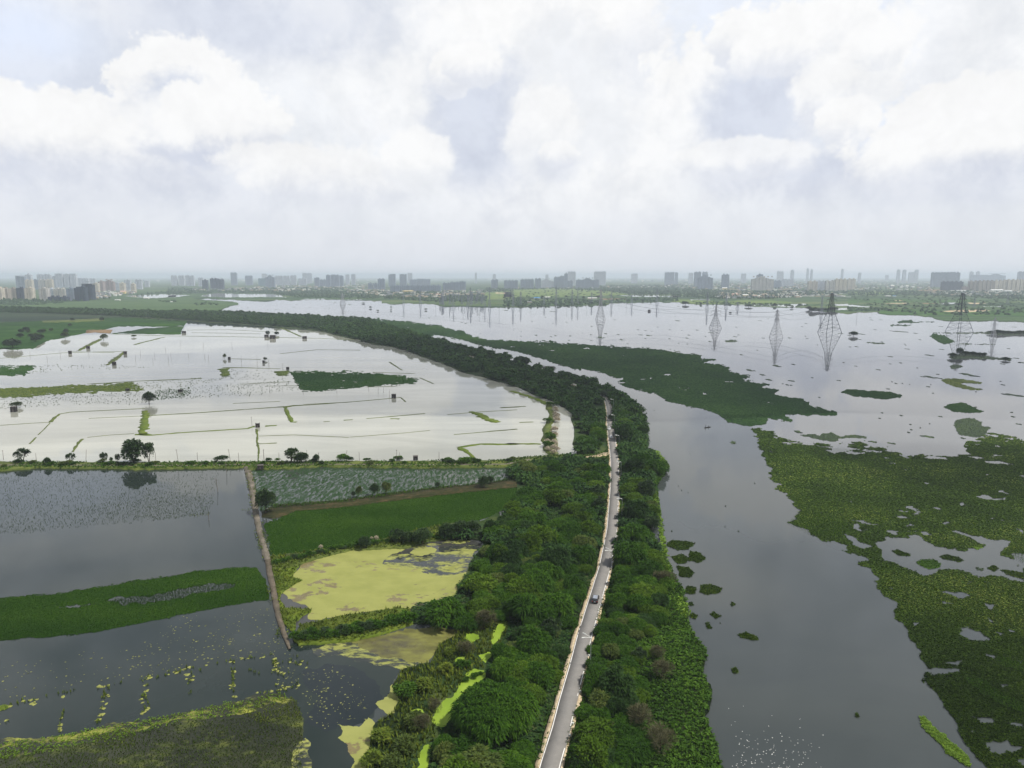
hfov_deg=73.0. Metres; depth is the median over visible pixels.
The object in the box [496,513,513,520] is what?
thorn tree
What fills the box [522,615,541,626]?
thorn tree
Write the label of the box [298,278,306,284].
apartment tower
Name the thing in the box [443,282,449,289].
apartment tower
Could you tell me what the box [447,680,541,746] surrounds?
thorn tree
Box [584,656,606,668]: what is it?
thorn tree
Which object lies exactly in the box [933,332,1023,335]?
weed island
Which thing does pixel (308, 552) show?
shrub
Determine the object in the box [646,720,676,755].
bare tree
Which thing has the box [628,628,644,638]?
thorn tree
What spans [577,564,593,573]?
thorn tree
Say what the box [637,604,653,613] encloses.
thorn tree
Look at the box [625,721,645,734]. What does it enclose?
thorn tree
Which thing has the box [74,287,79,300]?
apartment tower
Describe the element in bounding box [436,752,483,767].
thorn tree
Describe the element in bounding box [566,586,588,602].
thorn tree
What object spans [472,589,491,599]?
thorn tree
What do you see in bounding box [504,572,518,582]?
broadleaf tree
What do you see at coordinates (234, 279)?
apartment tower
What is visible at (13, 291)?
apartment tower
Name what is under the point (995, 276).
apartment tower
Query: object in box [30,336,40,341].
broadleaf tree
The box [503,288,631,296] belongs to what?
field
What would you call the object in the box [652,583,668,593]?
thorn tree
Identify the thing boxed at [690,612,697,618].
weed island
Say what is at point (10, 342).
broadleaf tree
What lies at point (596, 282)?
apartment tower
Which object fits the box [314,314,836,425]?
marsh plants
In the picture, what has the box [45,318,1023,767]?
lake water
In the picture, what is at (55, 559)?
field water
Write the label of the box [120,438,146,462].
broadleaf tree
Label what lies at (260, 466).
pump house
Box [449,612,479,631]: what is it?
thorn tree
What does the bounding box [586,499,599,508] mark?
thorn tree
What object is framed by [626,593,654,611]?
thorn tree
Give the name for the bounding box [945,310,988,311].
soil patch
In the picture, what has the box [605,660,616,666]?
thorn tree
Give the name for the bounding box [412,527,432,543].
broadleaf tree
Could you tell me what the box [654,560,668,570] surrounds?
thorn tree
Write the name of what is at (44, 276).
apartment tower
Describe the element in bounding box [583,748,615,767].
thorn tree
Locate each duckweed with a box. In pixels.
[283,549,466,619]
[291,738,311,767]
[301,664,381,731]
[312,642,428,669]
[338,717,374,767]
[376,684,398,713]
[383,544,479,576]
[400,539,469,549]
[410,547,436,555]
[418,744,431,767]
[432,668,485,729]
[466,633,478,642]
[479,652,490,662]
[491,620,506,643]
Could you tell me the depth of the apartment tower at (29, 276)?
4879.62 m
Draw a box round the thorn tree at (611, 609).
[606,606,623,615]
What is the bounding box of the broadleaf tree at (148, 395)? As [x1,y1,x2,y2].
[141,391,156,403]
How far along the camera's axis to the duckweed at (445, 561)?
246.09 m
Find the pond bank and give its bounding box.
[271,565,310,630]
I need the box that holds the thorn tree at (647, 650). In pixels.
[635,646,652,657]
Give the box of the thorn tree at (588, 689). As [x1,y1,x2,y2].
[581,683,598,698]
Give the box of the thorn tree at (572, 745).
[568,738,578,754]
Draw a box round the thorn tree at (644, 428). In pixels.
[637,425,649,435]
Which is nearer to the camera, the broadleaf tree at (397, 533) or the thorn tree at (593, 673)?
the thorn tree at (593, 673)
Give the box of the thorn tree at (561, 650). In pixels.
[551,644,570,657]
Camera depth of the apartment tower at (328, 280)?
6292.22 m
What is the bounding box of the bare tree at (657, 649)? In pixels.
[649,645,666,657]
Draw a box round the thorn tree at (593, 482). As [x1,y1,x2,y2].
[586,480,604,486]
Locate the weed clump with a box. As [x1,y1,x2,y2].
[1001,393,1023,396]
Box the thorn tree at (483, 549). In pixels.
[479,545,489,554]
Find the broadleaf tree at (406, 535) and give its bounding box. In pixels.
[401,531,413,542]
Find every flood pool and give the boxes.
[128,294,175,297]
[202,293,283,296]
[621,294,677,296]
[739,304,805,306]
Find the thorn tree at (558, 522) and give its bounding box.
[545,517,572,528]
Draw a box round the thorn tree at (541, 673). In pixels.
[518,661,555,689]
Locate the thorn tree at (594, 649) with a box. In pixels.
[585,643,607,656]
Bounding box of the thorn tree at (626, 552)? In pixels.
[610,540,650,565]
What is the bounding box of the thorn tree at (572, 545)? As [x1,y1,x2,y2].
[570,544,582,551]
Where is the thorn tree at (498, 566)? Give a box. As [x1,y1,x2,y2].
[491,561,506,571]
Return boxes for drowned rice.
[0,468,218,532]
[1,704,302,767]
[2,392,141,408]
[70,489,213,518]
[173,383,298,398]
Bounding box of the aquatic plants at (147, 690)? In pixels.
[4,656,306,730]
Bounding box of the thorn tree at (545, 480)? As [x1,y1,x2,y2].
[540,476,551,483]
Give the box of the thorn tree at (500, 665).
[489,656,516,681]
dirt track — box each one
[244,466,269,559]
[265,559,290,649]
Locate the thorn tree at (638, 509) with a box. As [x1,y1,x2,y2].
[622,499,649,519]
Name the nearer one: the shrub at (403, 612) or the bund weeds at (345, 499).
the shrub at (403, 612)
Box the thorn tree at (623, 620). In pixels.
[616,616,628,624]
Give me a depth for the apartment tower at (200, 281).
6673.27 m
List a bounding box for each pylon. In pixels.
[596,289,604,319]
[709,306,721,327]
[769,310,782,337]
[818,293,841,332]
[945,293,972,332]
[990,317,998,337]
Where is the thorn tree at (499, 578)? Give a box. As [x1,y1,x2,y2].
[488,572,503,582]
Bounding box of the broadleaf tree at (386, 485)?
[381,482,391,493]
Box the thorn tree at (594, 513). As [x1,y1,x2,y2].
[586,509,596,517]
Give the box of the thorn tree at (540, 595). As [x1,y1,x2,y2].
[527,590,544,600]
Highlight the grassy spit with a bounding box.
[369,619,507,767]
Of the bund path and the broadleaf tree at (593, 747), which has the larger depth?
the bund path
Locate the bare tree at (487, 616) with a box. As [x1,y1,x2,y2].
[476,607,496,628]
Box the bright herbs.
[652,450,690,618]
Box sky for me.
[0,0,1023,277]
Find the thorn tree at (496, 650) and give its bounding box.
[490,642,509,658]
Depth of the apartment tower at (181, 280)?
7224.84 m
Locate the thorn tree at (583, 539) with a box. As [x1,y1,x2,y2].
[571,534,597,547]
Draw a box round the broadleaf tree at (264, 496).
[254,488,276,512]
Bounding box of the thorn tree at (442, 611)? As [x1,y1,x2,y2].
[424,595,465,630]
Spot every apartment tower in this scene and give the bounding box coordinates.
[0,287,5,299]
[4,287,11,299]
[11,287,16,298]
[15,276,26,287]
[16,287,24,298]
[24,287,35,298]
[25,273,32,279]
[25,279,34,287]
[34,279,38,289]
[37,274,51,279]
[38,279,45,288]
[38,287,50,300]
[45,279,54,288]
[53,287,66,296]
[54,273,64,287]
[63,273,70,287]
[66,287,74,300]
[69,273,77,287]
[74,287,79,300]
[78,278,89,286]
[78,286,88,300]
[82,281,95,299]
[89,278,96,284]
[93,282,100,291]
[98,280,105,290]
[105,279,115,290]
[115,282,119,289]
[119,282,125,290]
[124,279,131,289]
[131,283,136,290]
[134,279,142,288]
[144,280,149,286]
[171,275,177,285]
[178,275,184,285]
[185,275,190,285]
[190,275,194,285]
[198,277,203,285]
[202,279,208,288]
[210,278,217,288]
[217,278,224,288]
[230,272,237,284]
[245,275,252,284]
[258,278,265,285]
[265,275,275,287]
[275,275,282,284]
[283,275,289,284]
[290,275,296,284]
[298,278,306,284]
[307,273,312,282]
[314,277,319,286]
[320,279,325,285]
[326,274,330,286]
[331,274,339,286]
[339,275,343,285]
[345,274,349,284]
[351,273,355,284]
[368,282,372,288]
[378,278,384,289]
[388,274,395,286]
[390,284,399,291]
[400,274,406,285]
[400,285,409,290]
[407,273,412,282]
[410,279,416,284]
[410,284,420,291]
[416,279,423,284]
[421,285,430,291]
[424,279,430,285]
[431,285,440,291]
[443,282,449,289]
[450,281,459,289]
[459,281,465,289]
[491,279,497,288]
[504,280,517,288]
[520,279,533,288]
[535,278,540,287]
[541,278,550,287]
[554,276,559,287]
[560,275,563,287]
[564,272,567,286]
[565,280,572,287]
[568,271,575,285]
[576,279,581,287]
[581,277,593,287]
[594,271,605,284]
[594,279,598,287]
[631,273,637,282]
[664,272,674,284]
[674,272,677,284]
[688,272,692,282]
[694,271,700,285]
[697,275,712,288]
[721,274,728,287]
[741,273,745,282]
[751,276,773,289]
[774,280,780,287]
[777,271,783,280]
[781,279,793,286]
[790,269,793,279]
[806,269,808,282]
[807,281,817,290]
[810,269,812,280]
[817,280,824,289]
[824,280,834,290]
[834,278,846,290]
[847,278,855,289]
[857,272,860,282]
[896,269,900,282]
[902,269,906,282]
[908,272,914,282]
[914,269,918,282]
[930,272,946,286]
[940,281,963,289]
[946,272,959,281]
[968,280,976,290]
[970,275,988,280]
[976,280,994,290]
[988,273,1005,280]
[994,280,1006,290]
[1006,279,1015,290]
[1015,279,1023,290]
[1017,271,1023,279]
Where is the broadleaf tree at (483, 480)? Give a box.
[477,476,488,485]
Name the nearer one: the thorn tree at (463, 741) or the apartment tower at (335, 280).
the thorn tree at (463, 741)
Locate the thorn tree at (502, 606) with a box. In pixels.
[495,600,509,611]
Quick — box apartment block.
[48,296,68,300]
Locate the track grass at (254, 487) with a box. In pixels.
[245,471,291,636]
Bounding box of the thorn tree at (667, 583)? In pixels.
[658,576,675,590]
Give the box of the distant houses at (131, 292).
[96,277,1015,297]
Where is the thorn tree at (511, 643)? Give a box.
[505,641,524,650]
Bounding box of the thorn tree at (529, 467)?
[521,463,537,472]
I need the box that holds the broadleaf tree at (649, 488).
[637,479,655,496]
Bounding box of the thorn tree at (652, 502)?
[646,500,658,506]
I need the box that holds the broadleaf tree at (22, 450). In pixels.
[12,447,31,461]
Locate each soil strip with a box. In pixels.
[42,318,103,322]
[86,329,111,332]
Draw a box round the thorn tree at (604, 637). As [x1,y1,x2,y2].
[593,632,617,645]
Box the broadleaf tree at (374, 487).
[369,483,379,492]
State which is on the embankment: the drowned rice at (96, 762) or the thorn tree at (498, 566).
the thorn tree at (498, 566)
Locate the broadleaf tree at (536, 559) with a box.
[534,556,545,562]
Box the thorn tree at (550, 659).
[527,653,559,669]
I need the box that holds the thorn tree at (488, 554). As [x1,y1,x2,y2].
[484,542,506,560]
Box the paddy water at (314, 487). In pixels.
[252,467,509,511]
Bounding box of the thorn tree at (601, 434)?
[590,430,606,440]
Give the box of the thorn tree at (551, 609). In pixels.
[534,598,559,623]
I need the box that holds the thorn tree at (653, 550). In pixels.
[646,548,661,555]
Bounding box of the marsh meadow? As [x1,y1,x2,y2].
[0,297,237,310]
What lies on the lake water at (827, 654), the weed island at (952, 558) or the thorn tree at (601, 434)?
the weed island at (952, 558)
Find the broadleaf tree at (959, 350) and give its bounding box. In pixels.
[956,348,963,353]
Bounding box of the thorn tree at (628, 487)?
[618,482,642,493]
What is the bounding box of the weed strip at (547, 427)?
[541,404,558,454]
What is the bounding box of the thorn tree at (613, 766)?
[604,764,623,767]
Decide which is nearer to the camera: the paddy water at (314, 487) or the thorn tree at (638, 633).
the thorn tree at (638, 633)
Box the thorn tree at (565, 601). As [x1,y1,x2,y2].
[541,592,575,618]
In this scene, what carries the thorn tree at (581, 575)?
on the embankment
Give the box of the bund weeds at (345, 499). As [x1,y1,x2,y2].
[266,478,509,510]
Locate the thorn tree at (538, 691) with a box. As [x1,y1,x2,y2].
[519,682,547,705]
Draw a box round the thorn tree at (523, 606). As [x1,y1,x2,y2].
[505,591,548,619]
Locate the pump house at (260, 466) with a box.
[257,464,263,469]
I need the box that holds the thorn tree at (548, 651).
[541,648,558,663]
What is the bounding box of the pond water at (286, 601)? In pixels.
[273,538,484,625]
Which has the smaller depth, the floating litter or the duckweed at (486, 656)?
the floating litter
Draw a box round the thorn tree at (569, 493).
[560,489,573,498]
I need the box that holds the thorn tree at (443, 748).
[432,741,457,762]
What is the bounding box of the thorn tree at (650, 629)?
[642,624,657,636]
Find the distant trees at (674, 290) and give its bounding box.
[0,279,1023,314]
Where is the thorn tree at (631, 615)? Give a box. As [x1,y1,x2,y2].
[627,613,638,618]
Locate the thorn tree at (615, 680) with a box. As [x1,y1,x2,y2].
[598,662,636,697]
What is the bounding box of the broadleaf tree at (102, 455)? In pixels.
[98,452,107,458]
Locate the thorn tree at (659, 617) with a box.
[647,611,666,624]
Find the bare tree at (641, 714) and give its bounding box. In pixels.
[625,701,652,729]
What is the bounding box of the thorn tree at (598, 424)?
[589,422,608,430]
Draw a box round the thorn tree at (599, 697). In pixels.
[588,686,613,708]
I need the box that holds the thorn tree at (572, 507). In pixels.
[560,501,585,513]
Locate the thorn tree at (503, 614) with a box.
[494,608,511,621]
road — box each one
[470,356,618,767]
[586,452,609,456]
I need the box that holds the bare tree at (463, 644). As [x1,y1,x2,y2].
[456,640,476,653]
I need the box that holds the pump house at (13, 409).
[10,406,17,411]
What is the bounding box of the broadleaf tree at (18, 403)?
[11,401,22,405]
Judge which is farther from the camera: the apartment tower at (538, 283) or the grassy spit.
the apartment tower at (538, 283)
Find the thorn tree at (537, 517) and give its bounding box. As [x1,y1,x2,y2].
[517,509,546,525]
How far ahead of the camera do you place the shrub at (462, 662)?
177.97 m
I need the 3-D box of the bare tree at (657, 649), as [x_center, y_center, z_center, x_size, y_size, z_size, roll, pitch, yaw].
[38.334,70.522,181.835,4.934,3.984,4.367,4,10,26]
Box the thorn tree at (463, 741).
[441,731,496,761]
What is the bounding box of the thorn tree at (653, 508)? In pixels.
[649,504,660,513]
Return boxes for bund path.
[0,459,530,465]
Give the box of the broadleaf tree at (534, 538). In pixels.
[521,531,541,550]
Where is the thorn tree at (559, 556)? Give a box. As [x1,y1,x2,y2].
[540,545,571,572]
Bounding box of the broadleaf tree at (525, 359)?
[513,356,530,363]
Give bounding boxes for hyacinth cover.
[751,428,1023,767]
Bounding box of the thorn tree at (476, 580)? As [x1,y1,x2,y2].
[461,571,499,592]
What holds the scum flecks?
on the field water at (55, 559)
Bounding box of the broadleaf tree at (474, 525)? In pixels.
[467,520,481,531]
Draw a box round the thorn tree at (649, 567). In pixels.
[636,560,663,577]
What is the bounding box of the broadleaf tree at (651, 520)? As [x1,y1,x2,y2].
[645,515,660,529]
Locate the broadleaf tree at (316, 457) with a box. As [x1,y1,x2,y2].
[313,454,319,460]
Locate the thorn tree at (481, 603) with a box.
[466,597,491,610]
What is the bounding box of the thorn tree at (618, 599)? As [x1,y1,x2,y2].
[604,591,627,607]
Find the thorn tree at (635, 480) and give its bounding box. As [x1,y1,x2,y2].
[627,477,646,483]
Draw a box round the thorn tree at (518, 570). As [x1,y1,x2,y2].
[499,563,525,576]
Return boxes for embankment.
[128,317,719,767]
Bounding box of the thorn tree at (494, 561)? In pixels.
[490,558,499,563]
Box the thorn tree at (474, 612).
[469,607,492,626]
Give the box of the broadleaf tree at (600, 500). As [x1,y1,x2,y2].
[593,495,608,506]
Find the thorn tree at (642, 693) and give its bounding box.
[632,687,651,704]
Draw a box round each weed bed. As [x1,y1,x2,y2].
[0,382,143,397]
[0,692,287,758]
[90,729,135,750]
[155,387,190,399]
[228,692,301,722]
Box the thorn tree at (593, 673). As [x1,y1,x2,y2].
[582,662,607,685]
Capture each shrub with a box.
[213,455,228,460]
[271,559,281,563]
[288,630,303,640]
[292,456,304,462]
[292,629,310,638]
[296,553,306,558]
[303,632,311,639]
[304,550,312,556]
[305,626,320,633]
[311,631,324,638]
[320,626,329,635]
[323,628,336,637]
[334,544,343,548]
[335,622,351,635]
[335,629,341,636]
[336,453,349,460]
[342,623,356,633]
[347,542,356,547]
[350,620,360,631]
[356,624,366,632]
[358,620,374,631]
[358,746,383,767]
[368,726,392,746]
[369,619,381,628]
[370,539,379,543]
[375,620,387,628]
[380,751,404,767]
[383,613,397,624]
[385,613,400,621]
[392,616,404,625]
[392,733,418,755]
[393,680,417,697]
[398,609,413,616]
[401,612,417,622]
[403,709,428,730]
[415,676,436,692]
[438,662,454,671]
[444,647,455,656]
[455,659,470,668]
[458,457,470,462]
[462,676,469,681]
[470,672,478,679]
[542,417,552,421]
[542,441,554,445]
[545,434,555,438]
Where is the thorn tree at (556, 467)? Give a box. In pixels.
[548,462,567,471]
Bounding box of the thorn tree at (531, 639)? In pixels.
[515,624,552,654]
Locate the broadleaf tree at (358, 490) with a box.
[355,486,362,493]
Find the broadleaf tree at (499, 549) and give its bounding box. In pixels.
[491,543,507,556]
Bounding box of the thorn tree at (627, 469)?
[620,462,640,472]
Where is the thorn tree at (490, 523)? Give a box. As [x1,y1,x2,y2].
[483,519,498,528]
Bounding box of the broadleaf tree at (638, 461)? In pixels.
[624,456,644,470]
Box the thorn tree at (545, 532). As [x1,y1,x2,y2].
[527,524,558,545]
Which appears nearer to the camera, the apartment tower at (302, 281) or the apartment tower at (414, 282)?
the apartment tower at (414, 282)
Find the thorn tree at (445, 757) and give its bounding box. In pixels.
[438,752,463,767]
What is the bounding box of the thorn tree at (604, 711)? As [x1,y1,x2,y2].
[585,706,612,721]
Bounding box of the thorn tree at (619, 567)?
[613,565,630,573]
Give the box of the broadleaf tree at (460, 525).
[453,519,468,533]
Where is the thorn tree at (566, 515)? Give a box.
[559,513,571,517]
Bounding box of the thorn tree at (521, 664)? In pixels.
[502,660,530,681]
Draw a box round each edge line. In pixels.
[472,357,610,767]
[559,384,618,767]
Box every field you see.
[0,317,186,349]
[112,326,183,334]
[485,292,511,298]
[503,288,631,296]
[672,299,790,304]
[848,299,973,302]
[879,309,950,315]
[967,309,1023,315]
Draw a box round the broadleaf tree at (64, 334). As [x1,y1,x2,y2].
[60,332,69,336]
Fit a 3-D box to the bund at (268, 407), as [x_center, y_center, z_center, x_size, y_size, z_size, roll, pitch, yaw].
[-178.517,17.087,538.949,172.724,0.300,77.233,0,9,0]
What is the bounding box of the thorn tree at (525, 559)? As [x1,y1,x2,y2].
[521,557,531,564]
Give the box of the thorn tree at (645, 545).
[636,542,649,549]
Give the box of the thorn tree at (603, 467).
[592,462,611,473]
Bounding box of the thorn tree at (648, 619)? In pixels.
[635,613,656,626]
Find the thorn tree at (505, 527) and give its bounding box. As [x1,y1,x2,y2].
[498,525,511,534]
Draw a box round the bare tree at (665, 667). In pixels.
[650,655,675,681]
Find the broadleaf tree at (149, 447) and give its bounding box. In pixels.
[141,442,154,461]
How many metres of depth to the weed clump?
588.35 m
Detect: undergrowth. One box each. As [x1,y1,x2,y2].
[412,456,608,767]
[569,440,723,767]
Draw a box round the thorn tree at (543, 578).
[519,567,555,592]
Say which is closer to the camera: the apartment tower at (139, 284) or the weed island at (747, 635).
the weed island at (747, 635)
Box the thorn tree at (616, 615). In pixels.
[609,611,628,619]
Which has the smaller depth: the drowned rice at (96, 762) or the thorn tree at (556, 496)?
the drowned rice at (96, 762)
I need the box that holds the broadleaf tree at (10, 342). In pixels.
[2,338,21,347]
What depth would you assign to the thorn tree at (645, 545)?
247.41 m
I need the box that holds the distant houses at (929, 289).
[96,281,1019,297]
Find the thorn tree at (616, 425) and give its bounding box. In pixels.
[613,422,631,430]
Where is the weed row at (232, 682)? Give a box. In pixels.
[5,653,307,731]
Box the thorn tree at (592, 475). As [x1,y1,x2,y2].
[583,471,603,481]
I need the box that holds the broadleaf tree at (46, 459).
[42,457,50,462]
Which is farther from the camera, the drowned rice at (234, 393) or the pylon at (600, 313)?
the pylon at (600, 313)
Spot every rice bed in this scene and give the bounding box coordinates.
[0,365,35,376]
[0,567,268,639]
[110,582,234,604]
[257,468,500,488]
[264,487,516,554]
[268,476,502,502]
[287,370,418,391]
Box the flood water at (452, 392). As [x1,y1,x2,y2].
[0,326,576,461]
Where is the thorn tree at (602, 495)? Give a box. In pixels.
[591,492,605,498]
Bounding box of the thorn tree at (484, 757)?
[460,743,504,767]
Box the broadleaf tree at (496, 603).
[488,598,500,608]
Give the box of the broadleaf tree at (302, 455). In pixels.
[296,451,308,460]
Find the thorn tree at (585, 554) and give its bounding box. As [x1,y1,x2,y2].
[571,544,596,564]
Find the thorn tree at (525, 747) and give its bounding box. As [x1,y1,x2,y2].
[509,738,537,760]
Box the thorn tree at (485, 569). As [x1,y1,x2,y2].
[478,564,492,574]
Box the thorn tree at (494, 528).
[482,525,499,536]
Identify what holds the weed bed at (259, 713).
on the scum cover at (185, 723)
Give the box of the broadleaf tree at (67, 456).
[65,453,76,459]
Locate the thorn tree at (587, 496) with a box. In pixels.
[573,493,592,501]
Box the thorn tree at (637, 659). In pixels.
[628,650,645,664]
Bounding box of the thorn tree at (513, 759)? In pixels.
[499,749,533,767]
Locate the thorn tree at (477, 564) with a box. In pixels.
[471,557,490,570]
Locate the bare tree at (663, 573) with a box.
[652,570,677,581]
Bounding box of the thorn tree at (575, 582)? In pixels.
[563,575,586,591]
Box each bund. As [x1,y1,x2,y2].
[0,452,607,471]
[7,351,122,357]
[49,408,144,421]
[72,439,82,451]
[78,339,101,350]
[92,378,201,383]
[106,352,122,364]
[123,334,359,339]
[135,426,254,435]
[138,410,149,434]
[149,397,400,415]
[217,368,229,376]
[223,367,279,368]
[255,429,259,459]
[262,478,516,518]
[269,435,348,437]
[271,525,454,570]
[274,371,289,375]
[284,407,296,421]
[293,607,412,645]
[366,413,424,418]
[454,429,515,434]
[457,448,473,457]
[458,443,540,447]
[469,411,499,422]
[510,391,545,404]
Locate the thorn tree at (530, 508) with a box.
[521,506,539,511]
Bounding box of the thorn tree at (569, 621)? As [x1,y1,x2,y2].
[558,615,578,628]
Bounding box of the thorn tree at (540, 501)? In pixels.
[532,499,547,504]
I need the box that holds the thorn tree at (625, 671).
[618,665,636,679]
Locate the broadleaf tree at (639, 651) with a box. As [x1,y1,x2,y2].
[631,646,647,660]
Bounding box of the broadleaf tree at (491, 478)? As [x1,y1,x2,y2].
[488,476,493,482]
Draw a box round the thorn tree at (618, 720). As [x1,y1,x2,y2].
[609,717,624,723]
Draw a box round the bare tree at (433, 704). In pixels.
[426,698,441,709]
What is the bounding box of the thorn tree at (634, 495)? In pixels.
[624,492,642,501]
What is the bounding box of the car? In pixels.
[592,595,599,603]
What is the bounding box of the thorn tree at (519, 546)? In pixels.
[504,539,528,555]
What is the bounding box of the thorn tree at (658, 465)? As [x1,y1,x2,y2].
[645,458,667,474]
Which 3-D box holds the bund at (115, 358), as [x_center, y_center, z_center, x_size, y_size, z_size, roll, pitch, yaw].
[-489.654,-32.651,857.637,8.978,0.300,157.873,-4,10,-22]
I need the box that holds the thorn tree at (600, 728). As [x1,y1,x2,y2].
[573,715,618,748]
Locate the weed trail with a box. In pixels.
[138,377,231,388]
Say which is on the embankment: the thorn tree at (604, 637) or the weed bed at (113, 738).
the thorn tree at (604, 637)
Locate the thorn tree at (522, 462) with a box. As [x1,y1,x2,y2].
[511,459,532,466]
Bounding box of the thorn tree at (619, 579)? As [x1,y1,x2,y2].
[609,572,636,585]
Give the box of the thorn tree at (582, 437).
[575,435,592,441]
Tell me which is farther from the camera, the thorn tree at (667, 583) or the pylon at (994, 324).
the pylon at (994, 324)
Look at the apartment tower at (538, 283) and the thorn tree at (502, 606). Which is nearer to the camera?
the thorn tree at (502, 606)
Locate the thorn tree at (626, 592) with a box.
[622,585,630,597]
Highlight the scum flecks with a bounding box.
[2,609,363,728]
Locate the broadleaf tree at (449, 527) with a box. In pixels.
[438,522,455,536]
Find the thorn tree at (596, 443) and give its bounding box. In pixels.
[584,439,602,447]
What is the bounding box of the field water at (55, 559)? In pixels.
[0,468,399,767]
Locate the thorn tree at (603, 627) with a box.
[591,622,610,635]
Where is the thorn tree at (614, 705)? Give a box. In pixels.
[606,695,628,717]
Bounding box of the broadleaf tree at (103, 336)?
[99,334,107,339]
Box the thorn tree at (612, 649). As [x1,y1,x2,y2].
[600,643,619,658]
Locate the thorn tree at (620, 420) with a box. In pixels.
[617,418,632,422]
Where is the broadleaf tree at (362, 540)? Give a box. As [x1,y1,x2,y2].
[358,536,370,547]
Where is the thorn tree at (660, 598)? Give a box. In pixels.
[650,592,669,607]
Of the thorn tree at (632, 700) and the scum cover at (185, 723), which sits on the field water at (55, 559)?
the scum cover at (185, 723)
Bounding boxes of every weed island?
[0,704,8,710]
[667,540,695,549]
[670,553,688,563]
[676,565,694,577]
[685,585,695,593]
[688,550,705,562]
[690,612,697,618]
[699,584,721,594]
[705,621,711,628]
[709,611,721,617]
[731,666,738,672]
[738,631,758,639]
[802,432,866,441]
[841,389,901,398]
[892,549,910,555]
[898,320,921,322]
[916,558,940,568]
[918,715,971,766]
[930,333,954,343]
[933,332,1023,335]
[939,554,963,561]
[941,378,981,389]
[944,402,981,412]
[949,354,1010,360]
[950,364,962,368]
[954,418,990,436]
[987,565,998,571]
[1001,569,1023,578]
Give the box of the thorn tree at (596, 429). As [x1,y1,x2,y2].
[589,427,606,432]
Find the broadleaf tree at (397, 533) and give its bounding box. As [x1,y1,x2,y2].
[389,528,403,541]
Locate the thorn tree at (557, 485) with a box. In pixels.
[547,480,573,489]
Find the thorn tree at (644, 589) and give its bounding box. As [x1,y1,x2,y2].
[628,581,659,596]
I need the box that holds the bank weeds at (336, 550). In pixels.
[269,522,448,569]
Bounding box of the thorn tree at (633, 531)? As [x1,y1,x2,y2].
[615,523,649,541]
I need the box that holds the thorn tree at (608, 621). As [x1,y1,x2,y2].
[596,618,617,624]
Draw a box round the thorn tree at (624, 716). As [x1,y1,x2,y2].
[614,710,646,727]
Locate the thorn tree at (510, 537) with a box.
[504,535,515,541]
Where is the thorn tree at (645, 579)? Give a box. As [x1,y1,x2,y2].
[634,575,657,585]
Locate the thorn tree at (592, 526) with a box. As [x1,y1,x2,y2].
[579,520,602,533]
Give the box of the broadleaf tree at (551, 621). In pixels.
[541,616,561,633]
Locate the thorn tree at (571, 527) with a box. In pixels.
[559,520,582,533]
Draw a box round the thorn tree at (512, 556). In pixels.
[499,549,522,565]
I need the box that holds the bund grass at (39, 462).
[0,449,610,469]
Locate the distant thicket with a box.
[0,305,670,565]
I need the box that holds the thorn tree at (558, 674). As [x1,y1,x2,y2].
[550,666,563,682]
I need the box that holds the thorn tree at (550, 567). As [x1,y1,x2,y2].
[532,559,564,581]
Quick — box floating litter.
[728,708,819,767]
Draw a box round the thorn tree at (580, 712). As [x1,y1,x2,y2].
[573,703,595,721]
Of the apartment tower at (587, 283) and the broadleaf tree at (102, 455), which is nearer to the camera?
the broadleaf tree at (102, 455)
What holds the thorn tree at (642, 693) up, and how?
on the embankment
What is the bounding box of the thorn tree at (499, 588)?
[489,582,506,595]
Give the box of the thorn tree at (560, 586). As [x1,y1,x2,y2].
[552,581,566,591]
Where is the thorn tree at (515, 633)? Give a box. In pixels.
[511,625,523,640]
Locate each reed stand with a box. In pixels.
[788,511,851,535]
[1006,540,1023,560]
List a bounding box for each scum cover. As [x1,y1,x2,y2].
[0,694,303,767]
[345,625,458,662]
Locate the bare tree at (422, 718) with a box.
[411,713,430,729]
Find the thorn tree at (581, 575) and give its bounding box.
[572,572,586,586]
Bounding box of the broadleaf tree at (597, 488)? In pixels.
[590,484,606,493]
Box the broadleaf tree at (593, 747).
[572,734,608,767]
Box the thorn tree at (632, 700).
[620,692,639,707]
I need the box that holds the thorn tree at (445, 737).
[431,732,456,749]
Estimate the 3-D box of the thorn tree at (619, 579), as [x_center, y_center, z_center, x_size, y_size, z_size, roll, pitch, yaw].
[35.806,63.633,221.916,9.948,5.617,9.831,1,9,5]
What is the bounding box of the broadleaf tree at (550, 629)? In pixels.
[538,625,555,641]
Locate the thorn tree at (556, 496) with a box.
[541,488,566,504]
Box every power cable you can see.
[344,297,593,303]
[347,295,582,300]
[604,294,774,312]
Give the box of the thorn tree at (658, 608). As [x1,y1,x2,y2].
[651,605,670,615]
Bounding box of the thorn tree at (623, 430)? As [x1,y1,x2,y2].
[615,424,633,439]
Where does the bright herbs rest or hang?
on the embankment
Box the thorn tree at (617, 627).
[608,620,630,634]
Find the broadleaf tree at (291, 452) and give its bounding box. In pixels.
[284,447,298,462]

